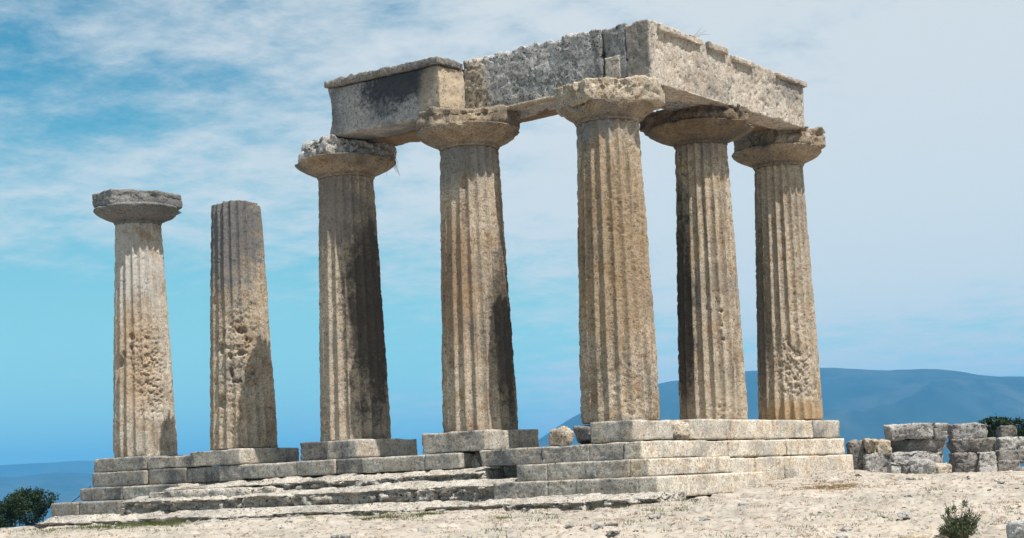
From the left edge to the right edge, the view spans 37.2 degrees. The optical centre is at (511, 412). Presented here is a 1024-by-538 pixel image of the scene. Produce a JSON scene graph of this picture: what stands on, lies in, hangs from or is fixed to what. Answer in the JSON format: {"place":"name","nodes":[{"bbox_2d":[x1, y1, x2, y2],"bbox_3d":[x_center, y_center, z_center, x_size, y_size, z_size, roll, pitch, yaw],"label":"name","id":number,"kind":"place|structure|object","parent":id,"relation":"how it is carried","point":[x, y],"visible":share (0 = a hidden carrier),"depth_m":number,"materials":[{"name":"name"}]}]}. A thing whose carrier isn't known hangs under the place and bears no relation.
{"place":"outdoors","nodes":[
{"label":"outdoors","id":0,"kind":"place"},
{"bbox_2d":[0,461,99,476],"bbox_3d":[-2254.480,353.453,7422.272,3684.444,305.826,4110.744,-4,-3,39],"label":"hills","id":1,"kind":"structure","parent":0,"point":[16,470],"depth_m":7132.42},
{"bbox_2d":[0,472,110,527],"bbox_3d":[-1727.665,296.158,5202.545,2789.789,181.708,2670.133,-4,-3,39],"label":"hills","id":2,"kind":"structure","parent":0,"point":[68,486],"depth_m":4818.79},
{"bbox_2d":[0,469,1023,537],"bbox_3d":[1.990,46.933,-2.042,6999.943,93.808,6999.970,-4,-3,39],"label":"ground","id":3,"kind":"structure","parent":0,"point":[976,485],"depth_m":24.60,"materials":[{"name":"gravel"}]},
{"bbox_2d":[0,493,31,527],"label":"evergreen tree","id":4,"kind":"object","parent":3,"relation":"on","point":[13,514],"visible":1,"depth_m":59.79,"materials":[{"name":"green plant"}]},
{"bbox_2d":[3,486,60,525],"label":"evergreen tree","id":5,"kind":"object","parent":3,"relation":"on","point":[36,508],"visible":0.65,"depth_m":61.77,"materials":[{"name":"green plant"}]},
{"bbox_2d":[51,501,89,516],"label":"base block","id":6,"kind":"structure","parent":3,"relation":"on","point":[64,509],"depth_m":40.30,"materials":[{"name":"stone"}]},
{"bbox_2d":[80,486,130,500],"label":"base block","id":7,"kind":"structure","parent":6,"relation":"on","point":[101,494],"depth_m":40.40,"materials":[{"name":"stone"}]},
{"bbox_2d":[34,514,107,528],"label":"rock slab","id":8,"kind":"object","parent":3,"relation":"on","point":[82,520],"visible":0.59,"depth_m":38.73,"materials":[{"name":"stone"}]},
{"bbox_2d":[79,500,125,514],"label":"base block","id":9,"kind":"structure","parent":3,"relation":"on","point":[100,507],"depth_m":39.34,"materials":[{"name":"stone"}]},
{"bbox_2d":[123,484,189,498],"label":"base block","id":10,"kind":"structure","parent":9,"relation":"on","point":[131,492],"depth_m":39.32,"materials":[{"name":"grey stone"}]},
{"bbox_2d":[88,513,148,524],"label":"rock slab","id":11,"kind":"object","parent":3,"relation":"on","point":[108,519],"visible":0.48,"depth_m":37.56,"materials":[{"name":"stone"}]},
{"bbox_2d":[121,496,175,514],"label":"rock slab","id":12,"kind":"object","parent":3,"relation":"on","point":[142,504],"visible":0.35,"depth_m":38.04,"materials":[{"name":"stone"}]},
{"bbox_2d":[136,509,219,522],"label":"rock slab","id":13,"kind":"object","parent":3,"relation":"on","point":[186,515],"visible":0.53,"depth_m":36.05,"materials":[{"name":"stone"}]},
{"bbox_2d":[161,495,245,511],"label":"rock slab","id":14,"kind":"object","parent":3,"relation":"on","point":[212,502],"visible":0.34,"depth_m":36.53,"materials":[{"name":"stone"}]},
{"bbox_2d":[149,486,287,497],"bbox_3d":[-7.142,1.996,36.897,4.703,0.363,0.594,-4,-3,39],"label":"rock slab","id":15,"kind":"object","parent":14,"relation":"on","point":[228,492],"visible":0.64,"depth_m":36.54,"materials":[{"name":"stone"}]},
{"bbox_2d":[162,480,247,491],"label":"rock slab","id":16,"kind":"object","parent":15,"relation":"on","point":[187,486],"visible":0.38,"depth_m":38.01,"materials":[{"name":"stone"}]},
{"bbox_2d":[221,476,293,487],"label":"rock slab","id":17,"kind":"object","parent":15,"relation":"on","point":[253,483],"visible":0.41,"depth_m":36.56,"materials":[{"name":"stone"}]},
{"bbox_2d":[199,506,286,520],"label":"rock slab","id":18,"kind":"object","parent":3,"relation":"on","point":[237,513],"visible":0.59,"depth_m":34.64,"materials":[{"name":"stone"}]},
{"bbox_2d":[233,489,323,507],"bbox_3d":[-5.229,2.173,35.264,2.773,0.801,0.956,-4,-3,39],"label":"rock slab","id":19,"kind":"object","parent":3,"relation":"on","point":[284,498],"visible":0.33,"depth_m":35.04,"materials":[{"name":"stone"}]},
{"bbox_2d":[268,473,360,489],"bbox_3d":[-4.594,1.699,35.457,2.369,0.524,0.964,-4,-3,39],"label":"rock slab","id":20,"kind":"object","parent":19,"relation":"on","point":[305,482],"visible":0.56,"depth_m":35.15,"materials":[{"name":"stone"}]},
{"bbox_2d":[336,457,371,473],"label":"base block","id":21,"kind":"structure","parent":20,"relation":"on","point":[349,466],"depth_m":35.14,"materials":[{"name":"stone"}]},
{"bbox_2d":[327,438,416,458],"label":"base block","id":22,"kind":"structure","parent":21,"relation":"on","point":[352,448],"depth_m":35.65,"materials":[{"name":"grey stone"}]},
{"bbox_2d":[268,504,347,516],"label":"rock slab","id":23,"kind":"object","parent":3,"relation":"on","point":[301,510],"visible":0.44,"depth_m":33.38,"materials":[{"name":"stone"}]},
{"bbox_2d":[308,485,380,504],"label":"rock slab","id":24,"kind":"object","parent":3,"relation":"on","point":[351,495],"visible":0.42,"depth_m":33.77,"materials":[{"name":"stone"}]},
{"bbox_2d":[338,470,428,486],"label":"rock slab","id":25,"kind":"object","parent":24,"relation":"on","point":[367,480],"visible":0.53,"depth_m":34.05,"materials":[{"name":"stone"}]},
{"bbox_2d":[362,455,425,472],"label":"base block","id":26,"kind":"structure","parent":25,"relation":"on","point":[393,464],"depth_m":34.22,"materials":[{"name":"grey stone"}]},
{"bbox_2d":[332,501,430,515],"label":"rock slab","id":27,"kind":"object","parent":3,"relation":"on","point":[366,508],"visible":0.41,"depth_m":31.91,"materials":[{"name":"stone"}]},
{"bbox_2d":[368,481,441,502],"bbox_3d":[-2.143,1.898,32.730,1.979,0.877,0.897,-4,-3,39],"label":"rock slab","id":28,"kind":"object","parent":3,"relation":"on","point":[412,491],"visible":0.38,"depth_m":32.47,"materials":[{"name":"stone"}]},
{"bbox_2d":[111,454,812,486],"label":"temple floor","id":29,"kind":"structure","parent":3,"relation":"on","point":[510,471],"depth_m":33.53,"materials":[{"name":"stone"}]},
{"bbox_2d":[92,470,149,486],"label":"base block","id":30,"kind":"structure","parent":29,"relation":"on","point":[121,478],"depth_m":40.52,"materials":[{"name":"stone"}]},
{"bbox_2d":[94,455,181,471],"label":"base block","id":31,"kind":"structure","parent":30,"relation":"on","point":[134,463],"depth_m":40.58,"materials":[{"name":"stone"}]},
{"bbox_2d":[92,189,182,457],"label":"stone column","id":32,"kind":"structure","parent":31,"relation":"on","point":[144,421],"depth_m":41.22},
{"bbox_2d":[148,467,195,484],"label":"base block","id":33,"kind":"structure","parent":29,"relation":"on","point":[168,476],"depth_m":39.46,"materials":[{"name":"stone"}]},
{"bbox_2d":[148,455,211,468],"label":"base block","id":34,"kind":"structure","parent":33,"relation":"on","point":[163,462],"depth_m":39.54,"materials":[{"name":"grey stone"}]},
{"bbox_2d":[187,466,219,482],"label":"base block","id":35,"kind":"structure","parent":29,"relation":"on","point":[202,474],"depth_m":38.61,"materials":[{"name":"stone"}]},
{"bbox_2d":[219,464,248,481],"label":"base block","id":36,"kind":"structure","parent":29,"relation":"on","point":[230,472],"depth_m":37.91,"materials":[{"name":"grey stone"}]},
{"bbox_2d":[190,448,298,466],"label":"base block","id":37,"kind":"structure","parent":36,"relation":"on","point":[238,456],"depth_m":38.35,"materials":[{"name":"grey stone"}]},
{"bbox_2d":[210,200,277,449],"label":"stone column","id":38,"kind":"structure","parent":37,"relation":"on","point":[242,404],"depth_m":38.70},
{"bbox_2d":[242,462,297,478],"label":"base block","id":39,"kind":"structure","parent":29,"relation":"on","point":[268,470],"depth_m":36.85,"materials":[{"name":"grey stone"}]},
{"bbox_2d":[296,459,336,475],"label":"base block","id":40,"kind":"structure","parent":29,"relation":"on","point":[317,467],"depth_m":35.76,"materials":[{"name":"grey stone"}]},
{"bbox_2d":[300,441,328,460],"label":"base block","id":41,"kind":"structure","parent":40,"relation":"on","point":[310,451],"depth_m":36.04,"materials":[{"name":"stone"}]},
{"bbox_2d":[295,134,396,440],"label":"stone column","id":42,"kind":"structure","parent":41,"relation":"on","point":[354,399],"depth_m":36.17,"materials":[{"name":"stone"}]},
{"bbox_2d":[384,154,399,174],"bbox_3d":[-2.862,-5.895,36.203,0.383,0.548,0.115,-3,-3,13],"label":"dry plant","id":43,"kind":"object","parent":42,"relation":"hanging from","point":[390,159],"visible":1,"depth_m":36.20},
{"bbox_2d":[324,56,465,140],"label":"beam block","id":44,"kind":"structure","parent":42,"relation":"on","point":[386,101],"depth_m":34.82,"materials":[{"name":"stone"}]},
{"bbox_2d":[366,69,463,146],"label":"beam block","id":45,"kind":"structure","parent":42,"relation":"on","point":[402,139],"depth_m":36.25,"materials":[{"name":"stone"}]},
{"bbox_2d":[425,453,474,469],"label":"base block","id":46,"kind":"structure","parent":29,"relation":"on","point":[447,461],"depth_m":33.23,"materials":[{"name":"grey stone"}]},
{"bbox_2d":[422,429,538,453],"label":"base block","id":47,"kind":"structure","parent":46,"relation":"on","point":[472,441],"depth_m":33.31,"materials":[{"name":"grey stone"}]},
{"bbox_2d":[415,104,519,432],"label":"stone column","id":48,"kind":"structure","parent":47,"relation":"on","point":[478,381],"depth_m":33.72,"materials":[{"name":"stone"}]},
{"bbox_2d":[475,451,495,466],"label":"base block","id":49,"kind":"structure","parent":29,"relation":"on","point":[479,459],"depth_m":33.20,"materials":[{"name":"stone"}]},
{"bbox_2d":[573,425,605,443],"bbox_3d":[1.819,0.457,31.705,0.544,0.449,1.304,-4,-3,39],"label":"broken stone","id":50,"kind":"object","parent":29,"relation":"on","point":[583,434],"visible":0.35,"depth_m":31.26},
{"bbox_2d":[417,498,516,510],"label":"rock slab","id":51,"kind":"object","parent":3,"relation":"on","point":[434,505],"visible":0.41,"depth_m":30.56,"materials":[{"name":"stone"}]},
{"bbox_2d":[426,478,520,502],"bbox_3d":[-0.725,1.799,31.587,2.244,0.852,0.944,-4,-3,39],"label":"rock slab","id":52,"kind":"object","parent":3,"relation":"on","point":[474,490],"visible":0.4,"depth_m":31.43,"materials":[{"name":"stone"}]},
{"bbox_2d":[403,466,505,481],"bbox_3d":[-1.280,1.448,32.924,2.342,0.521,0.847,-4,-3,39],"label":"rock slab","id":53,"kind":"object","parent":52,"relation":"on","point":[483,472],"visible":0.52,"depth_m":32.54,"materials":[{"name":"stone"}]},
{"bbox_2d":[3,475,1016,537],"bbox_3d":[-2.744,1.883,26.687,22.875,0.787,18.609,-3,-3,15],"label":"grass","id":54,"kind":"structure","parent":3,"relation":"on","point":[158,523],"depth_m":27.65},
{"bbox_2d":[0,470,1023,537],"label":"rubble","id":55,"kind":"object","parent":3,"relation":"on","point":[904,514],"visible":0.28,"depth_m":22.98,"materials":[{"name":"stone"}]},
{"bbox_2d":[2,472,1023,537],"bbox_3d":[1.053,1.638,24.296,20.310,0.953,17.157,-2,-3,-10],"label":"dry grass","id":56,"kind":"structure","parent":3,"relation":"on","point":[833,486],"depth_m":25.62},
{"bbox_2d":[493,493,600,511],"bbox_3d":[0.841,2.063,29.390,2.172,1.015,1.312,-4,-3,39],"label":"rock slab","id":57,"kind":"object","parent":3,"relation":"on","point":[569,502],"visible":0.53,"depth_m":28.96,"materials":[{"name":"stone"}]},
{"bbox_2d":[493,471,765,498],"bbox_3d":[2.414,1.500,30.768,3.922,0.412,4.049,-4,-3,39],"label":"stone step","id":58,"kind":"object","parent":3,"relation":"on","point":[701,484],"visible":0.66,"depth_m":29.26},
{"bbox_2d":[517,456,730,481],"bbox_3d":[2.300,1.140,31.015,3.205,0.358,3.098,-4,-3,39],"label":"stone step","id":59,"kind":"object","parent":58,"relation":"on","point":[625,468],"visible":0.92,"depth_m":29.85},
{"bbox_2d":[480,440,706,466],"bbox_3d":[1.675,0.853,31.754,4.101,0.372,2.453,-4,-3,39],"label":"stone step","id":60,"kind":"object","parent":59,"relation":"on","point":[603,452],"visible":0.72,"depth_m":30.63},
{"bbox_2d":[548,426,573,445],"bbox_3d":[1.007,0.484,31.225,0.496,0.419,0.444,-4,-3,39],"label":"broken stone","id":61,"kind":"object","parent":60,"relation":"on","point":[562,436],"visible":0.97,"depth_m":31.06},
{"bbox_2d":[590,419,672,442],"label":"base block","id":62,"kind":"structure","parent":60,"relation":"on","point":[623,431],"depth_m":30.73,"materials":[{"name":"grey stone"}]},
{"bbox_2d":[555,75,664,423],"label":"stone column","id":63,"kind":"structure","parent":62,"relation":"on","point":[605,116],"depth_m":31.36,"materials":[{"name":"stone"}]},
{"bbox_2d":[463,29,605,118],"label":"beam block","id":64,"kind":"structure","parent":63,"relation":"on","point":[526,81],"depth_m":33.40,"materials":[{"name":"stone"}]},
{"bbox_2d":[520,110,557,122],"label":"beam block","id":65,"kind":"structure","parent":63,"relation":"on","point":[545,114],"depth_m":34.56,"materials":[{"name":"stone"}]},
{"bbox_2d":[602,23,690,110],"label":"beam block","id":66,"kind":"structure","parent":63,"relation":"on","point":[615,50],"depth_m":32.11,"materials":[{"name":"stone"}]},
{"bbox_2d":[672,420,689,440],"bbox_3d":[3.335,0.383,31.839,0.714,0.461,0.548,-4,-3,39],"label":"broken stone","id":67,"kind":"object","parent":60,"relation":"on","point":[681,430],"visible":0.43,"depth_m":31.58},
{"bbox_2d":[581,491,686,509],"bbox_3d":[2.221,1.969,28.360,1.829,1.003,1.184,-4,-3,39],"label":"rock slab","id":68,"kind":"object","parent":3,"relation":"on","point":[611,500],"visible":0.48,"depth_m":28.03,"materials":[{"name":"stone"}]},
{"bbox_2d":[730,458,754,472],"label":"wall block","id":69,"kind":"structure","parent":3,"relation":"on","point":[738,465],"depth_m":33.05,"materials":[{"name":"stone"}]},
{"bbox_2d":[726,440,757,457],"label":"wall block","id":70,"kind":"structure","parent":69,"relation":"on","point":[742,448],"depth_m":33.23,"materials":[{"name":"stone"}]},
{"bbox_2d":[747,456,784,480],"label":"wall block","id":71,"kind":"structure","parent":3,"relation":"on","point":[771,467],"depth_m":34.02,"materials":[{"name":"stone"}]},
{"bbox_2d":[754,439,785,456],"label":"wall block","id":72,"kind":"structure","parent":71,"relation":"on","point":[767,448],"depth_m":34.28,"materials":[{"name":"stone"}]},
{"bbox_2d":[709,419,780,440],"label":"base block","id":73,"kind":"structure","parent":72,"relation":"on","point":[742,429],"depth_m":33.99,"materials":[{"name":"stone"}]},
{"bbox_2d":[639,104,753,419],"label":"stone column","id":74,"kind":"structure","parent":73,"relation":"on","point":[711,369],"depth_m":34.29,"materials":[{"name":"stone"}]},
{"bbox_2d":[625,19,727,105],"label":"beam block","id":75,"kind":"structure","parent":74,"relation":"on","point":[689,70],"depth_m":32.49,"materials":[{"name":"stone"}]},
{"bbox_2d":[748,122,769,131],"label":"beam block","id":76,"kind":"structure","parent":74,"relation":"on","point":[757,128],"depth_m":36.79,"materials":[{"name":"stone"}]},
{"bbox_2d":[726,54,806,130],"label":"beam block","id":77,"kind":"structure","parent":74,"relation":"on","point":[767,98],"depth_m":35.43,"materials":[{"name":"stone"}]},
{"bbox_2d":[783,455,829,477],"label":"wall block","id":78,"kind":"structure","parent":3,"relation":"on","point":[795,466],"depth_m":35.19,"materials":[{"name":"stone"}]},
{"bbox_2d":[780,439,815,455],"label":"wall block","id":79,"kind":"structure","parent":78,"relation":"on","point":[799,447],"depth_m":35.32,"materials":[{"name":"stone"}]},
{"bbox_2d":[766,420,812,439],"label":"base block","id":80,"kind":"structure","parent":79,"relation":"on","point":[796,429],"depth_m":35.57,"materials":[{"name":"stone"}]},
{"bbox_2d":[818,454,853,469],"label":"wall block","id":81,"kind":"structure","parent":3,"relation":"on","point":[841,462],"depth_m":36.74,"materials":[{"name":"stone"}]},
{"bbox_2d":[816,438,844,454],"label":"wall block","id":82,"kind":"structure","parent":81,"relation":"on","point":[825,446],"depth_m":36.51,"materials":[{"name":"stone"}]},
{"bbox_2d":[809,420,839,438],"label":"base block","id":83,"kind":"structure","parent":82,"relation":"on","point":[828,429],"depth_m":36.71,"materials":[{"name":"grey stone"}]},
{"bbox_2d":[731,126,825,420],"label":"stone column","id":84,"kind":"structure","parent":83,"relation":"on","point":[789,381],"depth_m":37.14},
{"bbox_2d":[846,439,864,469],"bbox_3d":[8.901,1.141,39.520,0.551,0.928,0.705,-3,-2,3],"label":"broken stone","id":85,"kind":"object","parent":3,"relation":"on","point":[855,448],"visible":0.6,"depth_m":39.25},
{"bbox_2d":[862,452,890,472],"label":"ruin block","id":86,"kind":"structure","parent":3,"relation":"on","point":[873,462],"depth_m":39.01,"materials":[{"name":"stone"}]},
{"bbox_2d":[860,438,878,452],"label":"ruin block","id":87,"kind":"structure","parent":86,"relation":"on","point":[870,445],"depth_m":39.06,"materials":[{"name":"stone"}]},
{"bbox_2d":[876,439,891,455],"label":"ruin block","id":88,"kind":"structure","parent":86,"relation":"on","point":[884,447],"depth_m":39.05,"materials":[{"name":"stone"}]},
{"bbox_2d":[886,462,900,473],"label":"ruin block","id":89,"kind":"structure","parent":3,"relation":"on","point":[894,467],"depth_m":38.50,"materials":[{"name":"stone"}]},
{"bbox_2d":[898,459,935,473],"bbox_3d":[10.366,1.472,38.996,0.932,0.595,0.726,-2,-2,-6],"label":"broken stone","id":90,"kind":"object","parent":3,"relation":"on","point":[920,466],"visible":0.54,"depth_m":38.70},
{"bbox_2d":[891,451,943,462],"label":"ruin block","id":91,"kind":"structure","parent":90,"relation":"on","point":[935,457],"depth_m":39.45,"materials":[{"name":"stone"}]},
{"bbox_2d":[890,435,948,452],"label":"ruin block","id":92,"kind":"structure","parent":91,"relation":"on","point":[932,445],"depth_m":39.72,"materials":[{"name":"stone"}]},
{"bbox_2d":[883,423,934,440],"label":"ruin block","id":93,"kind":"structure","parent":92,"relation":"on","point":[895,432],"depth_m":39.52,"materials":[{"name":"stone"}]},
{"bbox_2d":[933,423,948,439],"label":"ruin block","id":94,"kind":"structure","parent":92,"relation":"on","point":[940,431],"depth_m":39.62,"materials":[{"name":"stone"}]},
{"bbox_2d":[901,533,947,537],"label":"rock","id":95,"kind":"object","parent":3,"relation":"on","point":[934,535],"visible":0.75,"depth_m":17.96,"materials":[{"name":"stone"}]},
{"bbox_2d":[935,462,951,473],"bbox_3d":[11.052,1.523,39.255,0.534,0.487,0.660,-2,-2,-6],"label":"broken stone","id":96,"kind":"object","parent":3,"relation":"on","point":[946,467],"visible":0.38,"depth_m":38.98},
{"bbox_2d":[937,496,982,537],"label":"shrub","id":97,"kind":"object","parent":3,"relation":"on","point":[961,527],"visible":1,"depth_m":17.53,"materials":[{"name":"green plant"}]},
{"bbox_2d":[949,452,977,472],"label":"ruin block","id":98,"kind":"structure","parent":3,"relation":"on","point":[965,462],"depth_m":39.91,"materials":[{"name":"stone"}]},
{"bbox_2d":[946,437,995,452],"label":"ruin block","id":99,"kind":"structure","parent":98,"relation":"on","point":[968,445],"depth_m":40.12,"materials":[{"name":"stone"}]},
{"bbox_2d":[947,422,987,439],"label":"ruin block","id":100,"kind":"structure","parent":99,"relation":"on","point":[974,430],"depth_m":40.20,"materials":[{"name":"stone"}]},
{"bbox_2d":[976,452,997,471],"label":"ruin block","id":101,"kind":"structure","parent":3,"relation":"on","point":[987,461],"depth_m":39.83,"materials":[{"name":"stone"}]},
{"bbox_2d":[978,413,1012,450],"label":"evergreen tree","id":102,"kind":"object","parent":3,"relation":"on","point":[992,426],"visible":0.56,"depth_m":51.86,"materials":[{"name":"green plant"}]},
{"bbox_2d":[997,460,1019,470],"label":"ruin block","id":103,"kind":"structure","parent":3,"relation":"on","point":[1005,465],"depth_m":40.00,"materials":[{"name":"stone"}]},
{"bbox_2d":[991,449,1023,462],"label":"ruin block","id":104,"kind":"structure","parent":103,"relation":"on","point":[1009,454],"depth_m":40.19,"materials":[{"name":"stone"}]},
{"bbox_2d":[995,436,1023,449],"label":"ruin block","id":105,"kind":"structure","parent":104,"relation":"on","point":[1009,443],"depth_m":40.38,"materials":[{"name":"stone"}]},
{"bbox_2d":[994,425,1016,437],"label":"ruin block","id":106,"kind":"structure","parent":105,"relation":"on","point":[1006,430],"depth_m":40.54,"materials":[{"name":"stone"}]},
{"bbox_2d":[1006,519,1023,537],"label":"rock","id":107,"kind":"object","parent":3,"relation":"on","point":[1014,528],"visible":1,"depth_m":16.60,"materials":[{"name":"stone"}]},
{"bbox_2d":[1010,417,1023,436],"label":"evergreen tree","id":108,"kind":"object","parent":3,"relation":"on","point":[1019,428],"visible":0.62,"depth_m":53.80,"materials":[{"name":"green plant"}]},
{"bbox_2d":[1013,466,1023,470],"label":"broken stone","id":109,"kind":"object","parent":3,"relation":"on","point":[1018,469],"visible":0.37,"depth_m":39.01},
{"bbox_3d":[3.446,1.359,32.871,2.311,0.673,1.208,-4,-3,39],"label":"wall block","id":110,"kind":"object","parent":3,"relation":"on","visible":0},
{"bbox_2d":[691,440,727,456],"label":"wall block","id":111,"kind":"structure","parent":110,"relation":"on","point":[716,448],"depth_m":32.44,"materials":[{"name":"stone"}]},
{"bbox_2d":[0,0,1023,466],"label":"sky","id":112,"kind":"structure","parent":0,"point":[914,195],"materials":[{"name":"blue"}]},
{"bbox_2d":[671,419,730,440],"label":"base block","id":113,"kind":"structure","parent":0,"point":[709,429],"depth_m":32.48,"materials":[{"name":"stone"}]},
{"bbox_2d":[539,368,1023,466],"bbox_3d":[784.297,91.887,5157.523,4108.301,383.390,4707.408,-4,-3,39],"label":"mountain","id":114,"kind":"structure","parent":0,"point":[860,404],"depth_m":3918.21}
]}

